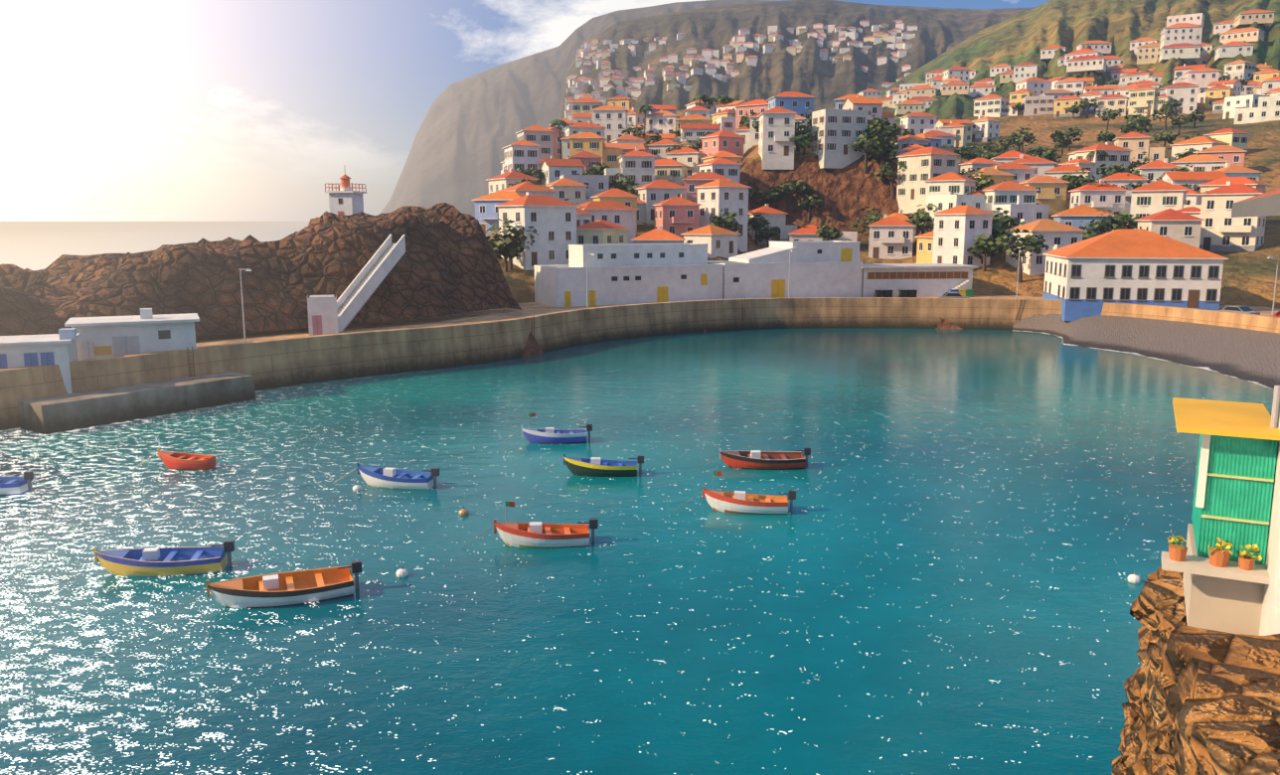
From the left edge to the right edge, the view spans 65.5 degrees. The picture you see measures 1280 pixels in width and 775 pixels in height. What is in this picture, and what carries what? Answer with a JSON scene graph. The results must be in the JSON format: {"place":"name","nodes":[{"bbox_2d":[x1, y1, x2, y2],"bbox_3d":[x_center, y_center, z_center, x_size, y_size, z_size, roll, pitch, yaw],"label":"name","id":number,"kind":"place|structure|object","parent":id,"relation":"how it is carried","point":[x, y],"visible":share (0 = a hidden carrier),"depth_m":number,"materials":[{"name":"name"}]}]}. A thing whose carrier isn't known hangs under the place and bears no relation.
{"place":"outdoors","nodes":[
{"label":"outdoors","id":0,"kind":"place"},
{"bbox_2d":[0,202,521,336],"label":"headland rock","id":1,"kind":"object","parent":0,"point":[447,263],"visible":0.73,"depth_m":105.80,"materials":[{"name":"brown stone"}]},
{"bbox_2d":[324,172,366,215],"bbox_3d":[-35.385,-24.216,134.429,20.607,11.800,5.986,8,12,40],"label":"lighthouse","id":2,"kind":"object","parent":1,"relation":"on","point":[345,200],"visible":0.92,"depth_m":137.48,"materials":[{"name":"white paint"}]},
{"bbox_2d":[336,234,405,331],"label":"rock stairs","id":3,"kind":"structure","parent":1,"relation":"on","point":[358,292],"depth_m":107.18,"materials":[{"name":"white concrete"}]},
{"bbox_2d":[0,0,1050,221],"label":"sky","id":4,"kind":"structure","parent":0,"point":[111,110],"materials":[{"name":"white"}]},
{"bbox_2d":[0,221,1279,774],"bbox_3d":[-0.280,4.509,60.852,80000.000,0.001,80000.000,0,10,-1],"label":"sea water","id":5,"kind":"structure","parent":0,"point":[952,552],"depth_m":42.77,"materials":[{"name":"teal liquid"}]},
{"bbox_2d":[0,471,33,495],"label":"fishing boat","id":6,"kind":"object","parent":5,"relation":"on","point":[9,486],"visible":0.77,"depth_m":53.55,"materials":[{"name":"paint"}]},
{"bbox_2d":[58,539,234,579],"bbox_3d":[-20.649,7.394,41.655,7.013,1.710,1.918,-2,10,-10],"label":"fishing boat","id":7,"kind":"object","parent":5,"relation":"on","point":[164,561],"visible":0.88,"depth_m":41.34,"materials":[{"name":"paint"}]},
{"bbox_2d":[135,448,215,470],"bbox_3d":[-27.787,4.291,59.189,4.808,1.400,1.350,1,11,4],"label":"fishing boat","id":8,"kind":"object","parent":5,"relation":"on","point":[179,460],"visible":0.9,"depth_m":58.84,"materials":[{"name":"paint"}]},
{"bbox_2d":[171,559,362,616],"bbox_3d":[-14.423,7.944,38.406,7.217,1.710,2.000,-5,13,-22],"label":"fishing boat","id":9,"kind":"object","parent":5,"relation":"on","point":[286,588],"visible":0.9,"depth_m":38.32,"materials":[{"name":"paint"}]},
{"bbox_2d":[332,463,439,489],"bbox_3d":[-14.160,5.102,55.306,6.307,1.710,1.636,2,10,11],"label":"fishing boat","id":10,"kind":"object","parent":5,"relation":"on","point":[391,478],"visible":0.83,"depth_m":54.80,"materials":[{"name":"paint"}]},
{"bbox_2d":[462,501,598,548],"bbox_3d":[-5.028,6.374,45.115,6.218,2.550,1.600,0,10,-7],"label":"fishing boat","id":11,"kind":"object","parent":5,"relation":"on","point":[531,535],"visible":0.85,"depth_m":44.82,"materials":[{"name":"paint"}]},
{"bbox_2d":[501,412,592,444],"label":"fishing boat","id":12,"kind":"object","parent":5,"relation":"on","point":[550,435],"visible":0.79,"depth_m":65.66,"materials":[{"name":"paint"}]},
{"bbox_2d":[537,454,643,477],"bbox_3d":[-2.879,4.700,57.666,6.218,1.710,1.600,1,8,-1],"label":"fishing boat","id":13,"kind":"object","parent":5,"relation":"on","point":[594,467],"visible":0.83,"depth_m":57.21,"materials":[{"name":"paint"}]},
{"bbox_2d":[673,471,796,514],"bbox_3d":[4.753,5.490,50.423,6.218,2.550,1.600,2,8,5],"label":"fishing boat","id":14,"kind":"object","parent":5,"relation":"on","point":[738,502],"visible":0.81,"depth_m":50.05,"materials":[{"name":"paint"}]},
{"bbox_2d":[352,482,1140,583],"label":"mooring buoys","id":15,"kind":"object","parent":5,"relation":"on","point":[1133,578],"visible":0.83,"depth_m":41.08,"materials":[{"name":"paint"}]},
{"bbox_2d":[698,447,810,470],"bbox_3d":[6.678,4.425,59.452,6.996,1.710,1.911,-1,12,-1],"label":"fishing boat","id":16,"kind":"object","parent":5,"relation":"on","point":[768,460],"visible":0.83,"depth_m":59.03,"materials":[{"name":"paint"}]},
{"bbox_2d":[0,295,1279,431],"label":"breakwater quay","id":17,"kind":"structure","parent":0,"point":[266,360],"depth_m":107.66,"materials":[{"name":"concrete"}]},
{"bbox_2d":[17,371,255,434],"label":"concrete jetty","id":18,"kind":"object","parent":17,"relation":"on","point":[64,412],"visible":0.58,"depth_m":73.74,"materials":[{"name":"concrete"}]},
{"bbox_2d":[238,268,251,341],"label":"street lamp","id":19,"kind":"object","parent":17,"relation":"on","point":[246,269],"visible":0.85,"depth_m":93.13,"materials":[{"name":"grey metal"}]},
{"bbox_2d":[0,229,1228,393],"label":"harbor buildings","id":20,"kind":"structure","parent":17,"relation":"on","point":[1088,277],"depth_m":134.19,"materials":[{"name":"white paint"}]},
{"bbox_2d":[186,249,1279,377],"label":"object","id":21,"kind":"object","parent":17,"relation":"on","point":[1239,309],"visible":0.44,"depth_m":118.41,"materials":[{"name":"paint"}]},
{"bbox_2d":[379,0,1035,217],"bbox_3d":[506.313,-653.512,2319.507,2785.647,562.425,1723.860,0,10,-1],"label":"mountain cliff","id":22,"kind":"structure","parent":0,"point":[470,127],"depth_m":2100.33,"materials":[{"name":"grey stone"}]},
{"bbox_2d":[558,0,1033,119],"bbox_3d":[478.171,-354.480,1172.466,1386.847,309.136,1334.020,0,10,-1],"label":"mountain ridge","id":23,"kind":"structure","parent":0,"point":[780,69],"depth_m":1062.99,"materials":[{"name":"grey stone"}]},
{"bbox_2d":[564,8,1275,120],"bbox_3d":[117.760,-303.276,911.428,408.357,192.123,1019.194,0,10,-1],"label":"hillside houses","id":24,"kind":"structure","parent":23,"relation":"on","point":[1181,36],"depth_m":552.68,"materials":[{"name":"white paint"}]},
{"bbox_2d":[488,94,1279,357],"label":"town hill ground","id":25,"kind":"structure","parent":0,"point":[849,193],"depth_m":218.15,"materials":[{"name":"brown soil"}]},
{"bbox_2d":[471,54,1279,275],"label":"town houses","id":26,"kind":"structure","parent":25,"relation":"on","point":[686,193],"depth_m":209.26,"materials":[{"name":"white paint"}]},
{"bbox_2d":[485,64,1270,282],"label":"tree","id":27,"kind":"object","parent":25,"relation":"on","point":[990,247],"depth_m":215.83,"materials":[{"name":"green plant"}]},
{"bbox_2d":[826,0,1279,124],"bbox_3d":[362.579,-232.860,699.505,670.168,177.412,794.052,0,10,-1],"label":"hillside","id":28,"kind":"structure","parent":0,"point":[1068,25],"depth_m":560.77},
{"bbox_2d":[1012,314,1279,389],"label":"pebble beach","id":29,"kind":"structure","parent":0,"point":[1252,356],"depth_m":111.87,"materials":[{"name":"grey gravel"}]},
{"bbox_2d":[1110,565,1279,774],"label":"cliff rock","id":30,"kind":"object","parent":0,"point":[1203,702],"visible":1,"depth_m":11.08,"materials":[{"name":"brown stone"}]},
{"bbox_2d":[1161,397,1279,636],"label":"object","id":31,"kind":"object","parent":30,"relation":"on","point":[1222,592],"visible":1,"depth_m":17.16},
{"bbox_2d":[1231,188,1279,428],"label":"house roof","id":32,"kind":"structure","parent":30,"relation":"on","point":[1267,204],"depth_m":14.15,"materials":[{"name":"white paint"}]},
{"bbox_2d":[1191,434,1278,565],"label":"shack tarp walls","id":33,"kind":"structure","parent":0,"point":[1244,499],"depth_m":16.98,"materials":[{"name":"green plastic"}]},
{"bbox_2d":[1259,413,1279,636],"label":"house wall","id":34,"kind":"structure","parent":0,"point":[1270,618],"depth_m":16.25,"materials":[{"name":"white paint"}]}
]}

